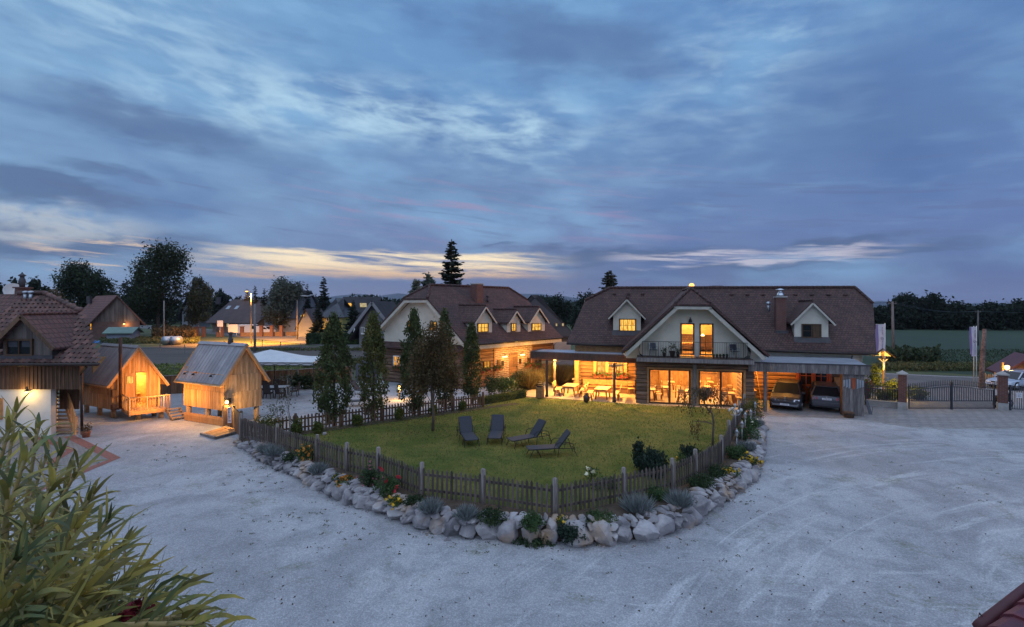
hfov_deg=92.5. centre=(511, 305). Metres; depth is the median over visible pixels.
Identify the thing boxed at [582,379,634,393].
wall bench
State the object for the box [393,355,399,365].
window
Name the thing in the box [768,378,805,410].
parked car
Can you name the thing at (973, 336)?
banner flag
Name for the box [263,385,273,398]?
rattan chair
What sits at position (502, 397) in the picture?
box hedge
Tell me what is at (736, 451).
rockery plant
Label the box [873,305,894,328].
forest edge tree
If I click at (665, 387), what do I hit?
wooden table
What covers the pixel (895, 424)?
drive edge kerb
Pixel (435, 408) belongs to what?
box ball
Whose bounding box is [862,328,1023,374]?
green field
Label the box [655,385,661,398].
wooden chair
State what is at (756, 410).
rockery plant
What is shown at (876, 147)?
sky
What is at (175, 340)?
round bale
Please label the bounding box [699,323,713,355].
balcony door
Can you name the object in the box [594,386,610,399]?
wooden table
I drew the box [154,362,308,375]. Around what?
verge grass
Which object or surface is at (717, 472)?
rockery plant
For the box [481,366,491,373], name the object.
flower box
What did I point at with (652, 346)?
garden chair
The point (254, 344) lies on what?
utility pole
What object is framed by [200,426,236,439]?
timber platform
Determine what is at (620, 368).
window
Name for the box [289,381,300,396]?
rattan chair
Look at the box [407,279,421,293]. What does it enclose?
loose tree
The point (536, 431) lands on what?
sun lounger
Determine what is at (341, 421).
picket fence
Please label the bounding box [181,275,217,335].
loose tree
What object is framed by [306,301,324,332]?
spruce tree
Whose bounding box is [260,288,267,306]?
spruce tree
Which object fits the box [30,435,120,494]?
paving border
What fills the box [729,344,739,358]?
garden chair
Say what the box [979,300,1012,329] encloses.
forest edge tree
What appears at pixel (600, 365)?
window
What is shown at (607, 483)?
rose shrub
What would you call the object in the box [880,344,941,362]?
field scrub
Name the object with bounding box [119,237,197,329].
broad tree
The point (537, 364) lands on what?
flower box
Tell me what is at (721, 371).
sliding door
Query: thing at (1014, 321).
forest edge tree
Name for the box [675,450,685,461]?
rose shrub
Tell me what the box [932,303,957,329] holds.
forest edge tree
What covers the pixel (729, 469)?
rockery plant
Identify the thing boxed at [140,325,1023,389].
road
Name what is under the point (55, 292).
loose tree
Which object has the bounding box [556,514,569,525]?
rockery plant
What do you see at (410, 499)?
rockery plant
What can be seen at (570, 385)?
wooden table
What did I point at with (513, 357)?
door
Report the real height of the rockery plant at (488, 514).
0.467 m
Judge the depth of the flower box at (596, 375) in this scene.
37.83 m
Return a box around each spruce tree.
[243,289,249,300]
[252,286,258,302]
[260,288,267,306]
[303,284,313,309]
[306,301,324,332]
[316,277,330,311]
[343,300,360,332]
[438,239,468,284]
[592,270,617,294]
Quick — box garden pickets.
[985,372,995,380]
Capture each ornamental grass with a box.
[510,367,549,389]
[536,363,574,385]
[559,363,574,382]
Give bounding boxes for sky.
[0,0,1023,304]
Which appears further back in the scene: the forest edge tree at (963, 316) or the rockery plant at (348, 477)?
the forest edge tree at (963, 316)
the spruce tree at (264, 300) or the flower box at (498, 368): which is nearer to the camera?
the flower box at (498, 368)
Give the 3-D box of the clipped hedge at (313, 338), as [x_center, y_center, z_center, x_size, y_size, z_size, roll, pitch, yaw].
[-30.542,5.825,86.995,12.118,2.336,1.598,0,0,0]
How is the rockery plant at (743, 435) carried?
on the flower bed ground at (616, 509)
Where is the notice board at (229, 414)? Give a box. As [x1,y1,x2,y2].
[228,407,231,422]
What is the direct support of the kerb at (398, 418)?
on the gravel yard at (835, 473)
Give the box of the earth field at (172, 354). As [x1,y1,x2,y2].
[141,341,377,369]
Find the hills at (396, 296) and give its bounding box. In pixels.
[328,293,1007,303]
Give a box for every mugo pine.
[630,436,644,467]
[632,445,669,478]
[677,443,701,457]
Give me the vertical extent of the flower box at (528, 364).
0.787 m
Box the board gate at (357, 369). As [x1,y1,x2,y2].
[356,360,376,381]
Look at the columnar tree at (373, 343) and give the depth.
27.84 m
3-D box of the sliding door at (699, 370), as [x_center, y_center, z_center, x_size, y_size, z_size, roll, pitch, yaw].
[13.118,5.455,32.503,1.415,2.350,0.046,0,0,14]
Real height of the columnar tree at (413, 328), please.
6.798 m
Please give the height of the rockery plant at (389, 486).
1.079 m
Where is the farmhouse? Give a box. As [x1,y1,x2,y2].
[0,272,101,437]
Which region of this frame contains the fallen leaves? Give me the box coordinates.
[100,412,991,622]
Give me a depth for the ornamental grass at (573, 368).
43.06 m
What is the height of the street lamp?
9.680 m
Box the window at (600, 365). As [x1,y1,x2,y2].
[597,362,604,375]
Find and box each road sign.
[217,320,222,326]
[228,324,237,336]
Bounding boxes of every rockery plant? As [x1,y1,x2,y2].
[281,451,295,462]
[292,441,312,462]
[334,474,355,487]
[356,460,382,486]
[371,466,401,496]
[384,494,402,509]
[403,490,429,507]
[476,505,506,527]
[518,508,545,534]
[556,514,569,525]
[581,505,618,526]
[645,483,668,501]
[686,471,717,489]
[705,462,726,478]
[722,461,740,476]
[725,444,747,458]
[733,423,761,439]
[738,451,763,464]
[741,396,766,418]
[741,413,760,427]
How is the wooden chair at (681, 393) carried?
on the timber guesthouse
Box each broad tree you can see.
[0,276,18,293]
[26,276,49,291]
[47,257,95,307]
[79,267,121,305]
[116,280,144,321]
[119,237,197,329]
[210,288,230,315]
[546,292,573,324]
[564,288,592,329]
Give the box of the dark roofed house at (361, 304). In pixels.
[343,297,382,321]
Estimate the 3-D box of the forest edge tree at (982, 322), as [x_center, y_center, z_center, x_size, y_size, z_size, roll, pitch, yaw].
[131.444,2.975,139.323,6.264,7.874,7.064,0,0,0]
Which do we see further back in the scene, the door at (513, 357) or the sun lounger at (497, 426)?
the door at (513, 357)
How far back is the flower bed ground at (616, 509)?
15.55 m
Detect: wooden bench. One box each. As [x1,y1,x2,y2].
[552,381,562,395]
[579,382,588,396]
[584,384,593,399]
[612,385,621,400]
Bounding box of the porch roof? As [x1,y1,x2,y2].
[972,582,1023,626]
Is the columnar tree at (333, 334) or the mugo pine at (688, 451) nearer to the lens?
the mugo pine at (688, 451)
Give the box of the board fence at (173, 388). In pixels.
[160,365,352,394]
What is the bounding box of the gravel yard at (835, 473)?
[1,379,1023,626]
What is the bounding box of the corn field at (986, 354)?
[928,348,1023,362]
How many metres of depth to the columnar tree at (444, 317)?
30.89 m
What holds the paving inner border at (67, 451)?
on the paving at (80, 450)
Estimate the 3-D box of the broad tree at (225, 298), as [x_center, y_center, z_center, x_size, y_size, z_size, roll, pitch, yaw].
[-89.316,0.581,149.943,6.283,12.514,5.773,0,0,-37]
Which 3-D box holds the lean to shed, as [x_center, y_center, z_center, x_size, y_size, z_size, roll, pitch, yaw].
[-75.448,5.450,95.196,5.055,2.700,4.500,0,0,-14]
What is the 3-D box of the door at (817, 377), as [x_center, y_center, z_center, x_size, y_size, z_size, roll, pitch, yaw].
[21.657,5.410,34.337,0.921,2.420,0.233,0,0,5]
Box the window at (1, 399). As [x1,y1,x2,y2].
[0,398,2,419]
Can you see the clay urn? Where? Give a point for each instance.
(586, 397)
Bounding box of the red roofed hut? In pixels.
[986,352,1023,372]
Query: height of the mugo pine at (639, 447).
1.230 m
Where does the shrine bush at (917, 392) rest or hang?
on the drive paving at (970, 418)
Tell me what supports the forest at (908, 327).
on the green field at (1009, 339)
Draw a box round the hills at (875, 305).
[330,300,1004,306]
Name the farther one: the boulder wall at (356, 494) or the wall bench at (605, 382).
the wall bench at (605, 382)
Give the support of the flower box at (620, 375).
attached to the timber guesthouse
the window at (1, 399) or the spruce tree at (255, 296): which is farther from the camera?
the spruce tree at (255, 296)
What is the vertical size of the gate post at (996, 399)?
1.030 m
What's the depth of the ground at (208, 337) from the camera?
89.14 m
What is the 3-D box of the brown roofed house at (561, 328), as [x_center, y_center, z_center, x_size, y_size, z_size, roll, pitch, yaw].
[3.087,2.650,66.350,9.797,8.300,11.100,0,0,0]
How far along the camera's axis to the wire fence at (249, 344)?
72.46 m
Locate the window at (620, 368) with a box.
[616,362,623,374]
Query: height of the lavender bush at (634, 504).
0.672 m
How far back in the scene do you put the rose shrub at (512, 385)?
37.53 m
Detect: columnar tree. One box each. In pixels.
[309,311,356,425]
[354,310,389,420]
[396,307,427,414]
[434,307,458,409]
[460,320,482,403]
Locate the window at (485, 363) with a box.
[483,360,490,367]
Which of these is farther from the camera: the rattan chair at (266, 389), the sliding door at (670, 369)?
the rattan chair at (266, 389)
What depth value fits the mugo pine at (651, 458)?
18.43 m
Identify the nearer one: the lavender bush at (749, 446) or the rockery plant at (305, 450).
the rockery plant at (305, 450)
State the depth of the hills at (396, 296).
6141.07 m
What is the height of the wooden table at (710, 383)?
0.766 m
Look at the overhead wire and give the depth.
72.75 m
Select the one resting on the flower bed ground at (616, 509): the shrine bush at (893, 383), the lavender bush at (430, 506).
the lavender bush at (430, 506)
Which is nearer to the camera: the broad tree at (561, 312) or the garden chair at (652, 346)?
the garden chair at (652, 346)
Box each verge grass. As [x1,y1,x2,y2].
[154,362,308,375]
[249,347,362,350]
[304,356,381,369]
[875,360,995,371]
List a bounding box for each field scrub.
[99,335,200,343]
[151,323,196,337]
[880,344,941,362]
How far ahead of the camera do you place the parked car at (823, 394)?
31.50 m
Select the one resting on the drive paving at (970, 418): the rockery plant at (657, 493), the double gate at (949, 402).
the double gate at (949, 402)
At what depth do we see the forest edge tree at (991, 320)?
136.88 m
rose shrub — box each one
[504,376,516,390]
[582,466,598,480]
[591,473,620,490]
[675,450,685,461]
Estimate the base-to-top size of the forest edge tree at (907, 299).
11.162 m
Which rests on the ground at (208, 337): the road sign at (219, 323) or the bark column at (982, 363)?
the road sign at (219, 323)
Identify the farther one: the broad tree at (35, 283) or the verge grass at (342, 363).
the broad tree at (35, 283)
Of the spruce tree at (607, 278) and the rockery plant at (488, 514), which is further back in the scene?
the spruce tree at (607, 278)
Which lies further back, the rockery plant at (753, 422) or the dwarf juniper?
the rockery plant at (753, 422)
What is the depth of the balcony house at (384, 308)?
78.00 m
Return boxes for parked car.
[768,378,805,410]
[806,380,839,410]
[985,369,1023,389]
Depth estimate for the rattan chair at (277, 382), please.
38.31 m
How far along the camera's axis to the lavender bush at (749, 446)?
21.24 m
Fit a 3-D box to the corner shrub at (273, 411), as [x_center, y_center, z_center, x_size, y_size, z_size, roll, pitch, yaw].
[-11.950,5.589,25.070,1.507,1.884,1.580,0,0,-40]
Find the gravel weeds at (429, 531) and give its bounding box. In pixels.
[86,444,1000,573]
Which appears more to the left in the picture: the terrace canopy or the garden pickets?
the terrace canopy
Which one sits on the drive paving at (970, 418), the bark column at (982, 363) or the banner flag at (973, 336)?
the bark column at (982, 363)
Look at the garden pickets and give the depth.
42.94 m
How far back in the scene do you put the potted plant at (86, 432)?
25.32 m
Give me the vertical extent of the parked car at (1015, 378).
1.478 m
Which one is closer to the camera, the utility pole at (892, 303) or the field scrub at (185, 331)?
the utility pole at (892, 303)
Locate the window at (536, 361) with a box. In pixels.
[534,359,541,365]
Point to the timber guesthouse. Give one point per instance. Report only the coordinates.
(807, 335)
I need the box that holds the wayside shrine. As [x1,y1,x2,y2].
[872,348,893,388]
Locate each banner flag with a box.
[875,324,884,352]
[969,326,973,381]
[970,326,976,381]
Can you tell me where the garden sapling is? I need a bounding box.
[275,367,298,431]
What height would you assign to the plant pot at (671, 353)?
0.989 m
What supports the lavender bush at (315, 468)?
on the flower bed ground at (616, 509)
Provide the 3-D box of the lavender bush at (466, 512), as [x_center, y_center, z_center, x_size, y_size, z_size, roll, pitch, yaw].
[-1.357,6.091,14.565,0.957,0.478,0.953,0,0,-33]
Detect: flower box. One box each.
[392,364,400,372]
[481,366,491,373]
[493,364,503,371]
[524,362,532,367]
[533,363,542,368]
[592,371,609,378]
[610,370,629,379]
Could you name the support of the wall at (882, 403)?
on the drive paving at (970, 418)
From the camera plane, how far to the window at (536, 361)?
46.13 m
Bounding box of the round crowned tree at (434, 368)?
[400,318,464,430]
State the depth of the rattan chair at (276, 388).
35.77 m
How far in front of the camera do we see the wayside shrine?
36.94 m
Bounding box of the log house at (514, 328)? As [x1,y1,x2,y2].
[380,283,562,388]
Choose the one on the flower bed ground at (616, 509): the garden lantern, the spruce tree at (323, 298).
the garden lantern
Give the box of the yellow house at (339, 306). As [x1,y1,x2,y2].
[322,298,351,332]
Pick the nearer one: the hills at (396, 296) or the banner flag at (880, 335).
the banner flag at (880, 335)
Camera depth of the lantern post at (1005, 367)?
42.95 m
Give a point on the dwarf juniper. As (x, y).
(568, 532)
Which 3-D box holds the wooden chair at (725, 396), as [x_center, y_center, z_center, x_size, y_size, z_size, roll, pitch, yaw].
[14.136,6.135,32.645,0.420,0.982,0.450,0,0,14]
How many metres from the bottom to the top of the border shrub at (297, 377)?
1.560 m
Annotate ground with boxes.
[58,307,991,399]
[241,415,758,541]
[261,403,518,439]
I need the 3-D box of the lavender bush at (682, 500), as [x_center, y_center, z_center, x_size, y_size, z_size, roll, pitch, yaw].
[5.241,6.015,15.433,1.218,0.630,1.228,0,0,0]
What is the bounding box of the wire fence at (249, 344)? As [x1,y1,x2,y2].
[131,340,363,354]
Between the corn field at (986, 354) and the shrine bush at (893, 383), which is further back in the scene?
the corn field at (986, 354)
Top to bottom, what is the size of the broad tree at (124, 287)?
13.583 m
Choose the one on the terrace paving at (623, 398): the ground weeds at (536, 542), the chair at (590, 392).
the chair at (590, 392)
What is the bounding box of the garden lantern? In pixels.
[735,428,738,445]
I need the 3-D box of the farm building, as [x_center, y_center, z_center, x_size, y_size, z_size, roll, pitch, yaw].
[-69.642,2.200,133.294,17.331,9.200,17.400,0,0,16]
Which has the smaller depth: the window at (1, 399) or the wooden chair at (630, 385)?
the window at (1, 399)
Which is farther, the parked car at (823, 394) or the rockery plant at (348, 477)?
the parked car at (823, 394)
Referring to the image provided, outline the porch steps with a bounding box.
[165,407,183,420]
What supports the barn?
on the ground at (208, 337)
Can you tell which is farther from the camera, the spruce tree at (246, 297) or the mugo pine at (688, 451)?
the spruce tree at (246, 297)
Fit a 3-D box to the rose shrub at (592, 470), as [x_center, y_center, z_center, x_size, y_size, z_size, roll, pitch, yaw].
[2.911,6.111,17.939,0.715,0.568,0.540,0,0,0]
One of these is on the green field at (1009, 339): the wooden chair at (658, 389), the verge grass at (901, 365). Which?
the verge grass at (901, 365)
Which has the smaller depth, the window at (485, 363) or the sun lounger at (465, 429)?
the sun lounger at (465, 429)
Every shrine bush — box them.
[864,363,884,394]
[873,386,896,400]
[882,377,897,393]
[907,383,929,399]
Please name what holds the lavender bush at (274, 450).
on the flower bed ground at (616, 509)
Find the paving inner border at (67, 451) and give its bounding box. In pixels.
[38,437,75,463]
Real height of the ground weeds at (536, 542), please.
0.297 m
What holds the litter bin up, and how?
on the terrace paving at (623, 398)
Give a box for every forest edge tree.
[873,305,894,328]
[881,298,911,329]
[893,292,928,328]
[910,296,935,328]
[916,290,951,329]
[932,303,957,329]
[947,296,982,329]
[964,303,988,329]
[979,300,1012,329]
[979,304,1000,329]
[1000,302,1021,329]
[1002,298,1023,329]
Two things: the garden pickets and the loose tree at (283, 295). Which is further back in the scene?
the loose tree at (283, 295)
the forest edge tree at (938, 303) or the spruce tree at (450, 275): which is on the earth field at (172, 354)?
the spruce tree at (450, 275)
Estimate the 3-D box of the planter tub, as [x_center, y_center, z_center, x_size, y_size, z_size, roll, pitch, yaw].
[20.522,6.625,29.857,0.620,0.350,0.604,0,0,14]
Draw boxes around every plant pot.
[660,346,667,356]
[669,342,675,356]
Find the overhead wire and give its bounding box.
[888,302,1023,312]
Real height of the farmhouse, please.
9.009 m
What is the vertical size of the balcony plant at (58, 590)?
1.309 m
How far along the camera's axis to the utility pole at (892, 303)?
59.91 m
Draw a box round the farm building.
[205,297,268,331]
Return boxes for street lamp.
[245,290,251,343]
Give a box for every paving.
[0,436,108,494]
[526,389,752,414]
[756,387,1023,428]
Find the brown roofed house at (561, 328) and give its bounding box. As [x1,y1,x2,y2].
[527,295,571,360]
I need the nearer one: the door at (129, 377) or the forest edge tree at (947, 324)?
the door at (129, 377)
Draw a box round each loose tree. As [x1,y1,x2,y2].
[49,288,73,302]
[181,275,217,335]
[258,275,307,327]
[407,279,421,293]
[419,272,435,285]
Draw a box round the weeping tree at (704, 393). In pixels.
[675,385,735,446]
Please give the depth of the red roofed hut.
45.06 m
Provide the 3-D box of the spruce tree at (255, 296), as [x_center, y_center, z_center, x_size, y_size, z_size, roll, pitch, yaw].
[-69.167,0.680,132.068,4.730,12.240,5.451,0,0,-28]
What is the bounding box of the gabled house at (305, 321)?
[294,308,322,336]
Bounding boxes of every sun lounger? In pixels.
[347,393,371,405]
[350,380,370,393]
[456,416,479,447]
[487,414,505,444]
[506,419,551,448]
[526,429,576,456]
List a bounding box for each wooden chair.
[627,381,634,394]
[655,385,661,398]
[678,389,684,402]
[722,391,727,404]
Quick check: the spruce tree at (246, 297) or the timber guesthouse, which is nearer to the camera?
the timber guesthouse
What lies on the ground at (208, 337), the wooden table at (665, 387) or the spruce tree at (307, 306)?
the spruce tree at (307, 306)
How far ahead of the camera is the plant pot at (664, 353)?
32.42 m
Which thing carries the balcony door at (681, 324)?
in the timber guesthouse
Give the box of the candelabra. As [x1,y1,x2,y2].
[728,403,742,428]
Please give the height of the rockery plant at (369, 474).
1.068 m
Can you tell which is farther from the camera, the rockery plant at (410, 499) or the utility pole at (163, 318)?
the utility pole at (163, 318)
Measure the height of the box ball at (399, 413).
0.762 m
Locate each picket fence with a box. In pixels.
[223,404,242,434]
[239,394,745,513]
[244,392,483,435]
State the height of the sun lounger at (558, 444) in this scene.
1.055 m
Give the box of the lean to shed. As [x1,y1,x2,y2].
[102,327,143,338]
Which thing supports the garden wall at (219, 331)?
on the road
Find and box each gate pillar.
[896,370,907,409]
[995,371,1009,410]
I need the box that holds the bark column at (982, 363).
[979,329,986,388]
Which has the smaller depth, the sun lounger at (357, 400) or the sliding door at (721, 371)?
the sliding door at (721, 371)
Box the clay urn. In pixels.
[583,392,589,402]
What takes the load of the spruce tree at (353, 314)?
on the ground at (208, 337)
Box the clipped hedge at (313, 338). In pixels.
[305,332,358,344]
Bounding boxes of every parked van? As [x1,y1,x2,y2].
[238,324,258,332]
[256,326,275,331]
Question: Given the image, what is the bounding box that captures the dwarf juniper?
[556,522,585,545]
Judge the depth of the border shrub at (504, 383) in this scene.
37.36 m
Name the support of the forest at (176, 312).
on the ground at (208, 337)
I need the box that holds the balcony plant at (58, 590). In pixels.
[0,391,256,626]
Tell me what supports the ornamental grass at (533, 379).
on the gravel yard at (835, 473)
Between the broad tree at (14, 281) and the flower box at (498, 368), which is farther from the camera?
the broad tree at (14, 281)
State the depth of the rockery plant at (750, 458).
19.70 m
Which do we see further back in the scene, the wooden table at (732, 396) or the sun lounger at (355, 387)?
the sun lounger at (355, 387)
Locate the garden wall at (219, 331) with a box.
[195,325,296,336]
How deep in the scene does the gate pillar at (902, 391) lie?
32.12 m
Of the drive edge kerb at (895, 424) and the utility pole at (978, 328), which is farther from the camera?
the utility pole at (978, 328)
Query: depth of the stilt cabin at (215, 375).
28.41 m
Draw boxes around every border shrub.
[281,371,319,389]
[481,374,502,394]
[498,376,512,392]
[509,369,527,390]
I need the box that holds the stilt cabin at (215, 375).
[173,332,270,425]
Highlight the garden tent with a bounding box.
[254,350,322,400]
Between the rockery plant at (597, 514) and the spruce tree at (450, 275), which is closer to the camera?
the rockery plant at (597, 514)
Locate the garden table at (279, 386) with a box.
[261,385,288,395]
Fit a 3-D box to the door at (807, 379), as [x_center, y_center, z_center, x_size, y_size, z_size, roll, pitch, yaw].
[20.744,5.410,34.573,0.921,2.420,0.233,0,0,5]
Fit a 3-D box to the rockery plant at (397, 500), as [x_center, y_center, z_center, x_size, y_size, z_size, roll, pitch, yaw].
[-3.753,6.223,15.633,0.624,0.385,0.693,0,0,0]
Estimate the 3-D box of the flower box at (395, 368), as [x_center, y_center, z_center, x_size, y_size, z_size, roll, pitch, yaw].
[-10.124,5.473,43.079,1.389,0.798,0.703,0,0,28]
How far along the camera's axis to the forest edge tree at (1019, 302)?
137.71 m
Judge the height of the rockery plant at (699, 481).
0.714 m
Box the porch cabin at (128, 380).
[83,337,169,419]
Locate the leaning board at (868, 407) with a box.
[865,400,872,414]
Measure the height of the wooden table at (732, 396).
0.766 m
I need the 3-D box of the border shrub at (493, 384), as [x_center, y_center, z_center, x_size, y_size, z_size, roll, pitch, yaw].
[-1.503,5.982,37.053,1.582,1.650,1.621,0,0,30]
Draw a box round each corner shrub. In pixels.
[244,414,283,438]
[262,395,292,428]
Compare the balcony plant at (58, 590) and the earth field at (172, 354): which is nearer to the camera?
the balcony plant at (58, 590)
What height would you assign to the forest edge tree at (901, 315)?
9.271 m
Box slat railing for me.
[865,383,897,404]
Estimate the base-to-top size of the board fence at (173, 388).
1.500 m
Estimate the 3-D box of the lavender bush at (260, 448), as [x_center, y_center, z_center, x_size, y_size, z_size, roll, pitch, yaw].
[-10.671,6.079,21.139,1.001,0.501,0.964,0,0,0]
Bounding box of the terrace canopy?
[530,348,635,401]
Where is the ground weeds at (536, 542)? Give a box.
[512,536,555,548]
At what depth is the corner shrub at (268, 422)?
24.07 m
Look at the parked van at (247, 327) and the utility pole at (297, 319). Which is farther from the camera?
the parked van at (247, 327)
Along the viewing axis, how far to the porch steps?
29.43 m
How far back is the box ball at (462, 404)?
30.95 m
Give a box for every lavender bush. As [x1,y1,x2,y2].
[254,441,274,452]
[263,444,285,456]
[306,462,330,474]
[416,494,444,514]
[451,502,482,520]
[618,490,662,514]
[662,487,699,508]
[735,439,758,451]
[751,416,765,425]
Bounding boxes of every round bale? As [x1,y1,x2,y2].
[161,336,170,344]
[169,336,182,344]
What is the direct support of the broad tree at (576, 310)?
on the ground at (208, 337)
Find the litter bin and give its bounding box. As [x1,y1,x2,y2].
[536,382,543,397]
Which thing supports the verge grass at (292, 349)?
on the earth field at (172, 354)
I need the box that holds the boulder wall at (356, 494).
[233,424,768,550]
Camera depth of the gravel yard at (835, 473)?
13.85 m
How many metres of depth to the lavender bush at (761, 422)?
25.55 m
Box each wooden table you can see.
[562,383,578,396]
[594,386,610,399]
[650,388,655,400]
[656,385,667,396]
[700,380,713,389]
[718,391,735,403]
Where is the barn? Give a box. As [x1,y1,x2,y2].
[82,295,145,338]
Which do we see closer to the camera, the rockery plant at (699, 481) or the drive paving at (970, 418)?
the rockery plant at (699, 481)
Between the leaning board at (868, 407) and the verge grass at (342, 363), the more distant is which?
the verge grass at (342, 363)
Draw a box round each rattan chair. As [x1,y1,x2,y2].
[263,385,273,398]
[270,379,279,391]
[274,384,285,398]
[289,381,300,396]
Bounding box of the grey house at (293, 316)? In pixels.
[260,290,316,331]
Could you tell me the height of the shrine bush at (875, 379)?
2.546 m
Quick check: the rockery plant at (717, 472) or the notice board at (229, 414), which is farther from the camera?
the notice board at (229, 414)
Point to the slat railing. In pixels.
(867, 391)
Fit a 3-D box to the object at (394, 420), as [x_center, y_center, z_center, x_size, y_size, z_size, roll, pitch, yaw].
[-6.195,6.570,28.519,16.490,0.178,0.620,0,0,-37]
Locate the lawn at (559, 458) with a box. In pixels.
[270,397,736,512]
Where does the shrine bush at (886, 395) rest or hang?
on the drive paving at (970, 418)
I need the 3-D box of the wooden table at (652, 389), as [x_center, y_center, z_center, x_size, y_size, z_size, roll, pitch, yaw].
[9.631,6.248,34.671,1.000,0.766,0.850,0,0,14]
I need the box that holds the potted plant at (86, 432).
[78,422,91,437]
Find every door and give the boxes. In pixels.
[125,373,134,407]
[509,353,517,375]
[649,369,669,403]
[670,369,690,404]
[680,323,693,354]
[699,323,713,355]
[699,370,720,405]
[721,371,742,406]
[799,373,813,399]
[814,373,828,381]
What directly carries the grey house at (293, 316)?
on the ground at (208, 337)
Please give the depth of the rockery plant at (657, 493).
15.88 m
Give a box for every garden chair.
[649,343,656,355]
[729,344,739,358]
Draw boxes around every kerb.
[291,405,481,432]
[764,415,1023,429]
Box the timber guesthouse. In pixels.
[567,286,878,415]
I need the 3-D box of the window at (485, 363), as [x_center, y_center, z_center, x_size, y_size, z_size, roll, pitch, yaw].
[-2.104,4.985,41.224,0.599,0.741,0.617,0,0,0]
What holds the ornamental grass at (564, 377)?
on the gravel yard at (835, 473)
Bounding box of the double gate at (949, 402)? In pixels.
[908,379,994,408]
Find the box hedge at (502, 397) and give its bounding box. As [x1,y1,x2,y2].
[476,390,526,404]
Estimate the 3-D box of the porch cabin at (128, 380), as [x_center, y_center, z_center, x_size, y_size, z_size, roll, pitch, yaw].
[-24.390,4.352,30.665,7.318,4.896,2.254,0,0,27]
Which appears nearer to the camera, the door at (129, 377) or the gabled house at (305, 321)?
the door at (129, 377)
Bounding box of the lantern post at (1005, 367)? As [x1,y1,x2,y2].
[1001,362,1009,370]
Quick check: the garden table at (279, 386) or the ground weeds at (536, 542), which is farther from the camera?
the garden table at (279, 386)
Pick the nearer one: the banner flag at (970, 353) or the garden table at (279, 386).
the garden table at (279, 386)
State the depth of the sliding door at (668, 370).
33.16 m
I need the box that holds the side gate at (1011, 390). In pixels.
[1009,385,1023,409]
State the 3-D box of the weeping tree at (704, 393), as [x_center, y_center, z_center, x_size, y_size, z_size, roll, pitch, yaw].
[8.516,4.973,21.777,2.239,2.897,2.300,0,0,-12]
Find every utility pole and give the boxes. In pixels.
[163,301,164,335]
[253,304,255,351]
[297,300,297,338]
[888,301,896,357]
[977,311,980,345]
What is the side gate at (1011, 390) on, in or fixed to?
on the drive paving at (970, 418)
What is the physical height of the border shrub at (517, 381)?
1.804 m
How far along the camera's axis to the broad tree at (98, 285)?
118.62 m
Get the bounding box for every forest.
[74,292,579,324]
[907,325,1013,328]
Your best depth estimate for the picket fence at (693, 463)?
16.47 m
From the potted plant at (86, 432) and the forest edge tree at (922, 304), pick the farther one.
the forest edge tree at (922, 304)
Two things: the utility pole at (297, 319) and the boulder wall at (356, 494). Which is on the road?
the utility pole at (297, 319)
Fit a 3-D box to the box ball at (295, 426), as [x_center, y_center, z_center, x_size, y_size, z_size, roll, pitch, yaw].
[-11.014,6.099,25.017,0.784,0.957,0.826,0,0,-23]
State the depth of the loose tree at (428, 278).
59.72 m
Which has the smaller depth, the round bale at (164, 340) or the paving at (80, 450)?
the paving at (80, 450)
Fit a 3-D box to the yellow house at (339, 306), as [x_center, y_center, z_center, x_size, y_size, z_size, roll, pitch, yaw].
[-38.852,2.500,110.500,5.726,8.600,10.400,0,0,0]
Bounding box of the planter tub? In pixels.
[843,411,854,417]
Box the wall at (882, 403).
[867,399,896,407]
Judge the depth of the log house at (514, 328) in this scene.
43.34 m
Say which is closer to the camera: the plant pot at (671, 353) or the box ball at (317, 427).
the box ball at (317, 427)
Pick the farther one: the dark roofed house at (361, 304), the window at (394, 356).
the dark roofed house at (361, 304)
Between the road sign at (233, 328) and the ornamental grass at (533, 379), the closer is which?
the ornamental grass at (533, 379)
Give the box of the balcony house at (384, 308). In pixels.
[347,301,395,347]
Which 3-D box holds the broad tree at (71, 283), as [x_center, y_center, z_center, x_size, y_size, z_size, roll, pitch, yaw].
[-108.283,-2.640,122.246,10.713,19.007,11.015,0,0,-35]
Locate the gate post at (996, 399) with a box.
[995,392,1013,407]
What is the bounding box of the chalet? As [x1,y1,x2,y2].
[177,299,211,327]
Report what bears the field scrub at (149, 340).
on the ground at (208, 337)
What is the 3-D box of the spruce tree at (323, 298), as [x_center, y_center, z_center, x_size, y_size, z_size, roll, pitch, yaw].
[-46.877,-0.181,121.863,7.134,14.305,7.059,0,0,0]
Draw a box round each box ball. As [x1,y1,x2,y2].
[288,416,304,433]
[311,419,324,433]
[350,414,363,425]
[393,407,403,419]
[428,405,437,414]
[457,400,466,409]
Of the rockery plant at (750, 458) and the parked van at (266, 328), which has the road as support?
the parked van at (266, 328)

